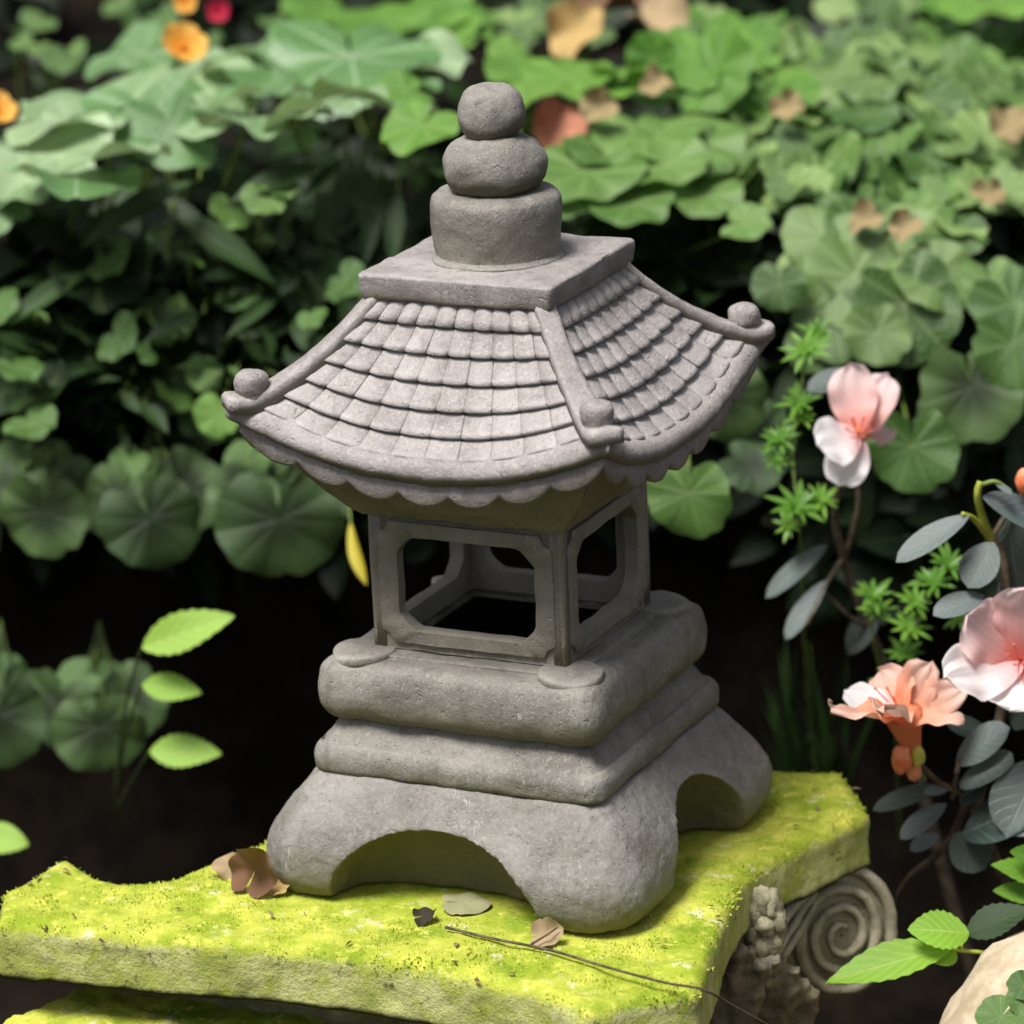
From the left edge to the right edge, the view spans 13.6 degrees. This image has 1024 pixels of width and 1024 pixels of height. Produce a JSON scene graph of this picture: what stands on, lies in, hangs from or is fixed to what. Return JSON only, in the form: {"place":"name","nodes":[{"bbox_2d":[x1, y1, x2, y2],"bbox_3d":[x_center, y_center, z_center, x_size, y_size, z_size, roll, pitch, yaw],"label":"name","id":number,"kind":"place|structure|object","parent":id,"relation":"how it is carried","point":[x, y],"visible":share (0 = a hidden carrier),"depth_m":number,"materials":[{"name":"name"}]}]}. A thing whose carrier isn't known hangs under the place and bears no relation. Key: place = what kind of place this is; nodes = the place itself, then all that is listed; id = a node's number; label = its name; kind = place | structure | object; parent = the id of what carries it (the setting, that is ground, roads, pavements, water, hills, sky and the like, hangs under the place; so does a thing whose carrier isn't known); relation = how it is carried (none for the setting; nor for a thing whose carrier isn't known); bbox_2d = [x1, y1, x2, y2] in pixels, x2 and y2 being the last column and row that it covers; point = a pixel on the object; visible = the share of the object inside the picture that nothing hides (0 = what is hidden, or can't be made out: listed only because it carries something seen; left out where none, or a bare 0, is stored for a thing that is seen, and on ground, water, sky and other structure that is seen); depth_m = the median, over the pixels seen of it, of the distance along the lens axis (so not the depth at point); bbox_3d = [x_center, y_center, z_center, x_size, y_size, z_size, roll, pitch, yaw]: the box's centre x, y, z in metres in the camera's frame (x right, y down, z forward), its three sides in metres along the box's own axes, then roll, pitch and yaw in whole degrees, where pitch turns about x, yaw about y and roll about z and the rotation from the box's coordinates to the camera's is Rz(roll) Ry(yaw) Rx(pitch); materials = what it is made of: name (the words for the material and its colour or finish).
{"place":"outdoors","nodes":[
{"label":"outdoors","id":0,"kind":"place"},
{"bbox_2d":[0,0,1023,1023],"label":"ground","id":1,"kind":"structure","parent":0,"point":[258,717],"depth_m":4.45,"materials":[{"name":"soil"}]},
{"bbox_2d":[0,821,28,853],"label":"lime leaved sprig","id":2,"kind":"object","parent":1,"relation":"on","point":[12,838],"visible":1,"depth_m":4.02,"materials":[{"name":"green plant"}]},
{"bbox_2d":[0,619,45,767],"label":"scalloped leaf plant","id":3,"kind":"object","parent":1,"relation":"on","point":[22,722],"visible":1,"depth_m":4.16,"materials":[{"name":"green plant"}]},
{"bbox_2d":[0,71,171,256],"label":"broad leaved plant","id":4,"kind":"object","parent":1,"relation":"on","point":[59,163],"visible":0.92,"depth_m":4.19,"materials":[{"name":"green plant"}]},
{"bbox_2d":[31,620,168,770],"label":"scalloped leaf plant","id":5,"kind":"object","parent":1,"relation":"on","point":[76,736],"visible":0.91,"depth_m":4.16,"materials":[{"name":"green plant"}]},
{"bbox_2d":[85,207,260,454],"bbox_3d":[-0.336,-0.176,4.252,0.196,0.239,0.290,-2,17,0],"label":"leaved plant","id":6,"kind":"object","parent":1,"relation":"on","point":[174,391],"visible":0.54,"depth_m":4.22,"materials":[{"name":"green plant"}]},
{"bbox_2d":[112,609,233,816],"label":"lime leaved sprig","id":7,"kind":"object","parent":1,"relation":"on","point":[180,631],"visible":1,"depth_m":3.96,"materials":[{"name":"green plant"}]},
{"bbox_2d":[68,0,308,229],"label":"broad leaved plant","id":8,"kind":"object","parent":1,"relation":"on","point":[195,107],"visible":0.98,"depth_m":4.30,"materials":[{"name":"green plant"}]},
{"bbox_2d":[206,0,228,48],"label":"flowering plant","id":9,"kind":"object","parent":1,"relation":"on","point":[217,10],"visible":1,"depth_m":4.63,"materials":[{"name":"red plant"}]},
{"bbox_2d":[201,20,473,229],"bbox_3d":[-0.174,-0.349,4.332,0.281,0.245,0.419,-2,17,0],"label":"broad leaved plant","id":10,"kind":"object","parent":1,"relation":"on","point":[327,69],"visible":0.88,"depth_m":4.38,"materials":[{"name":"green plant"}]},
{"bbox_2d":[0,771,897,1023],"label":"stone capital","id":11,"kind":"object","parent":1,"relation":"on","point":[801,923],"visible":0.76,"depth_m":3.46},
{"bbox_2d":[211,852,235,879],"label":"dead leaf","id":12,"kind":"object","parent":11,"relation":"on","point":[220,867],"visible":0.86,"depth_m":3.54,"materials":[{"name":"beige plant"}]},
{"bbox_2d":[228,848,277,897],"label":"dead leaf","id":13,"kind":"object","parent":11,"relation":"on","point":[245,864],"visible":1,"depth_m":3.50,"materials":[{"name":"brown plant"}]},
{"bbox_2d":[267,879,289,896],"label":"dead leaf","id":14,"kind":"object","parent":11,"relation":"on","point":[279,887],"visible":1,"depth_m":3.50,"materials":[{"name":"beige plant"}]},
{"bbox_2d":[412,907,435,926],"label":"dead leaf","id":15,"kind":"object","parent":11,"relation":"on","point":[426,914],"visible":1,"depth_m":3.43,"materials":[{"name":"grey plant"}]},
{"bbox_2d":[26,770,860,982],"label":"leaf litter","id":16,"kind":"object","parent":11,"relation":"on","point":[271,913],"visible":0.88,"depth_m":3.46,"materials":[{"name":"plant"}]},
{"bbox_2d":[442,892,490,914],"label":"dead leaf","id":17,"kind":"object","parent":11,"relation":"on","point":[466,903],"visible":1,"depth_m":3.46,"materials":[{"name":"beige plant"}]},
{"bbox_2d":[221,82,774,933],"bbox_3d":[-0.003,-0.030,3.488,0.346,0.649,0.346,6,19,24],"label":"stone lantern","id":18,"kind":"object","parent":11,"relation":"on","point":[497,358],"visible":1,"depth_m":3.41,"materials":[{"name":"stone"}]},
{"bbox_2d":[531,916,563,946],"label":"dead leaf","id":19,"kind":"object","parent":11,"relation":"on","point":[544,926],"visible":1,"depth_m":3.38,"materials":[{"name":"beige plant"}]},
{"bbox_2d":[445,926,767,1023],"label":"twig","id":20,"kind":"object","parent":11,"relation":"on","point":[531,945],"visible":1,"depth_m":3.33,"materials":[{"name":"brown wood"}]},
{"bbox_2d":[0,0,1023,628],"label":"undergrowth","id":21,"kind":"object","parent":1,"relation":"on","point":[716,280],"visible":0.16,"depth_m":4.27,"materials":[{"name":"green plant"}]},
{"bbox_2d":[0,431,95,557],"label":"scalloped leaf plant","id":22,"kind":"object","parent":21,"relation":"on","point":[44,512],"visible":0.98,"depth_m":4.16,"materials":[{"name":"green plant"}]},
{"bbox_2d":[0,192,149,438],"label":"leaved plant","id":23,"kind":"object","parent":21,"relation":"on","point":[104,287],"visible":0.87,"depth_m":4.18,"materials":[{"name":"green plant"}]},
{"bbox_2d":[84,420,217,569],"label":"scalloped leaf plant","id":24,"kind":"object","parent":21,"relation":"on","point":[153,514],"visible":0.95,"depth_m":4.14,"materials":[{"name":"green plant"}]},
{"bbox_2d":[6,0,320,133],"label":"leafy plant","id":25,"kind":"object","parent":21,"relation":"on","point":[50,56],"visible":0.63,"depth_m":4.80,"materials":[{"name":"green plant"}]},
{"bbox_2d":[147,297,237,438],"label":"leafy plant","id":26,"kind":"object","parent":21,"relation":"on","point":[212,420],"visible":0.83,"depth_m":4.18,"materials":[{"name":"green plant"}]},
{"bbox_2d":[0,149,404,393],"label":"arching leaf plant","id":27,"kind":"object","parent":21,"relation":"on","point":[218,239],"visible":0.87,"depth_m":4.18,"materials":[{"name":"green plant"}]},
{"bbox_2d":[206,439,347,576],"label":"scalloped leaf plant","id":28,"kind":"object","parent":21,"relation":"on","point":[273,519],"visible":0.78,"depth_m":4.12,"materials":[{"name":"green plant"}]},
{"bbox_2d":[347,507,366,584],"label":"yellowing leaf","id":29,"kind":"object","parent":28,"relation":"attached to","point":[356,558],"visible":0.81,"depth_m":4.01,"materials":[{"name":"yellow plant"}]},
{"bbox_2d":[203,157,382,374],"bbox_3d":[-0.208,-0.236,4.230,0.207,0.215,0.299,-2,17,0],"label":"leaved plant","id":30,"kind":"object","parent":21,"relation":"on","point":[355,180],"visible":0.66,"depth_m":4.22,"materials":[{"name":"green plant"}]},
{"bbox_2d":[280,0,500,157],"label":"broad leaved plant","id":31,"kind":"object","parent":21,"relation":"on","point":[461,21],"visible":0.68,"depth_m":4.68,"materials":[{"name":"green plant"}]},
{"bbox_2d":[376,68,459,236],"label":"leafy plant","id":32,"kind":"object","parent":21,"relation":"on","point":[404,132],"visible":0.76,"depth_m":4.14,"materials":[{"name":"green plant"}]},
{"bbox_2d":[484,29,678,167],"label":"leafy plant","id":33,"kind":"object","parent":21,"relation":"on","point":[508,61],"visible":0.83,"depth_m":4.38,"materials":[{"name":"green plant"}]},
{"bbox_2d":[532,97,586,148],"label":"dead leaf","id":34,"kind":"object","parent":33,"relation":"on","point":[549,128],"visible":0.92,"depth_m":4.31,"materials":[{"name":"plant"}]},
{"bbox_2d":[545,0,602,59],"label":"dead leaf","id":35,"kind":"object","parent":33,"relation":"on","point":[569,36],"visible":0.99,"depth_m":4.54,"materials":[{"name":"yellow plant"}]},
{"bbox_2d":[543,113,771,253],"bbox_3d":[0.158,-0.295,4.241,0.256,0.171,0.226,6,19,24],"label":"leafy plant","id":36,"kind":"object","parent":21,"relation":"on","point":[622,152],"visible":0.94,"depth_m":4.21,"materials":[{"name":"green plant"}]},
{"bbox_2d":[579,86,618,122],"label":"dead leaf","id":37,"kind":"object","parent":36,"relation":"on","point":[592,107],"visible":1,"depth_m":4.26,"materials":[{"name":"beige plant"}]},
{"bbox_2d":[639,63,673,95],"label":"dead leaf","id":38,"kind":"object","parent":36,"relation":"on","point":[657,78],"visible":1,"depth_m":4.30,"materials":[{"name":"beige plant"}]},
{"bbox_2d":[489,0,931,132],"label":"leafy plant","id":39,"kind":"object","parent":1,"relation":"on","point":[526,25],"visible":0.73,"depth_m":4.76,"materials":[{"name":"green plant"}]},
{"bbox_2d":[576,0,642,11],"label":"dead leaf","id":40,"kind":"object","parent":39,"relation":"on","point":[609,5],"visible":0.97,"depth_m":4.56,"materials":[{"name":"beige plant"}]},
{"bbox_2d":[647,369,795,537],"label":"leafy plant","id":41,"kind":"object","parent":1,"relation":"on","point":[697,504],"visible":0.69,"depth_m":4.00,"materials":[{"name":"green plant"}]},
{"bbox_2d":[629,7,822,118],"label":"leafy plant","id":42,"kind":"object","parent":1,"relation":"on","point":[726,60],"visible":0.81,"depth_m":4.37,"materials":[{"name":"green plant"}]},
{"bbox_2d":[628,0,688,31],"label":"dead leaf","id":43,"kind":"object","parent":42,"relation":"on","point":[665,15],"visible":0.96,"depth_m":4.54,"materials":[{"name":"beige plant"}]},
{"bbox_2d":[672,86,842,246],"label":"leafy plant","id":44,"kind":"object","parent":1,"relation":"on","point":[772,146],"visible":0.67,"depth_m":4.26,"materials":[{"name":"green plant"}]},
{"bbox_2d":[769,88,804,119],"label":"dead leaf","id":45,"kind":"object","parent":44,"relation":"on","point":[793,101],"visible":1,"depth_m":4.28,"materials":[{"name":"beige plant"}]},
{"bbox_2d":[758,316,838,773],"bbox_3d":[0.265,0.097,4.005,0.076,0.602,0.299,-2,17,0],"label":"bedstraw weed","id":46,"kind":"object","parent":1,"relation":"on","point":[799,399],"visible":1,"depth_m":3.85,"materials":[{"name":"green plant"}]},
{"bbox_2d":[756,638,872,784],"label":"grass tuft","id":47,"kind":"object","parent":1,"relation":"on","point":[789,737],"visible":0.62,"depth_m":4.17,"materials":[{"name":"green plant"}]},
{"bbox_2d":[750,190,989,373],"bbox_3d":[0.372,-0.248,4.217,0.209,0.147,0.347,2,18,15],"label":"leafy plant","id":48,"kind":"object","parent":1,"relation":"on","point":[876,319],"visible":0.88,"depth_m":4.09,"materials":[{"name":"green plant"}]},
{"bbox_2d":[849,197,883,233],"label":"dead leaf","id":49,"kind":"object","parent":48,"relation":"on","point":[862,213],"visible":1,"depth_m":4.12,"materials":[{"name":"beige plant"}]},
{"bbox_2d":[888,208,923,241],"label":"dead leaf","id":50,"kind":"object","parent":48,"relation":"on","point":[900,229],"visible":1,"depth_m":4.11,"materials":[{"name":"beige plant"}]},
{"bbox_2d":[781,18,963,207],"bbox_3d":[0.368,-0.380,4.508,0.224,0.234,0.669,-2,17,0],"label":"leafy plant","id":51,"kind":"object","parent":1,"relation":"on","point":[864,76],"visible":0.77,"depth_m":4.35,"materials":[{"name":"green plant"}]},
{"bbox_2d":[777,110,968,241],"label":"leafy plant","id":52,"kind":"object","parent":1,"relation":"on","point":[839,169],"visible":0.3,"depth_m":4.22,"materials":[{"name":"green plant"}]},
{"bbox_2d":[766,362,1023,977],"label":"azalea bush","id":53,"kind":"object","parent":1,"relation":"on","point":[983,660],"visible":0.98,"depth_m":3.65,"materials":[{"name":"pink plant"}]},
{"bbox_2d":[853,541,968,854],"bbox_3d":[0.363,0.182,3.954,0.108,0.388,0.252,-2,17,0],"label":"bedstraw weed","id":54,"kind":"object","parent":1,"relation":"on","point":[908,623],"visible":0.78,"depth_m":3.83,"materials":[{"name":"green plant"}]},
{"bbox_2d":[866,365,970,492],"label":"scalloped leaf plant","id":55,"kind":"object","parent":1,"relation":"on","point":[924,458],"visible":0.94,"depth_m":4.01,"materials":[{"name":"green plant"}]},
{"bbox_2d":[824,902,1023,984],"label":"lime leaved sprig","id":56,"kind":"object","parent":1,"relation":"on","point":[942,936],"visible":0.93,"depth_m":3.53,"materials":[{"name":"green plant"}]},
{"bbox_2d":[896,18,1023,238],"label":"leafy plant","id":57,"kind":"object","parent":1,"relation":"on","point":[975,75],"visible":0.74,"depth_m":4.39,"materials":[{"name":"green plant"}]},
{"bbox_2d":[988,107,1023,144],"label":"dead leaf","id":58,"kind":"object","parent":57,"relation":"on","point":[1010,129],"visible":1,"depth_m":4.27,"materials":[{"name":"beige plant"}]},
{"bbox_2d":[917,0,1023,41],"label":"broad leaved plant","id":59,"kind":"object","parent":1,"relation":"on","point":[961,11],"visible":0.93,"depth_m":4.67,"materials":[{"name":"green plant"}]},
{"bbox_2d":[920,257,1023,443],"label":"scalloped leaf plant","id":60,"kind":"object","parent":1,"relation":"on","point":[978,395],"visible":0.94,"depth_m":4.05,"materials":[{"name":"green plant"}]},
{"bbox_2d":[931,149,1023,239],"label":"leafy plant","id":61,"kind":"object","parent":1,"relation":"on","point":[967,200],"visible":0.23,"depth_m":4.22,"materials":[{"name":"green plant"}]},
{"bbox_2d":[971,177,1005,204],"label":"dead leaf","id":62,"kind":"object","parent":61,"relation":"on","point":[995,193],"visible":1,"depth_m":4.17,"materials":[{"name":"beige plant"}]},
{"bbox_2d":[939,930,1023,1023],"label":"garden boulder","id":63,"kind":"object","parent":1,"relation":"on","point":[997,964],"visible":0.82,"depth_m":3.46,"materials":[{"name":"beige stone"}]},
{"bbox_2d":[975,970,1023,1023],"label":"leafy plant","id":64,"kind":"object","parent":1,"relation":"on","point":[991,1009],"visible":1,"depth_m":3.33,"materials":[{"name":"green plant"}]},
{"bbox_2d":[991,845,1023,903],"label":"leafy plant","id":65,"kind":"object","parent":1,"relation":"on","point":[1013,868],"visible":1,"depth_m":3.61,"materials":[{"name":"green plant"}]}
]}

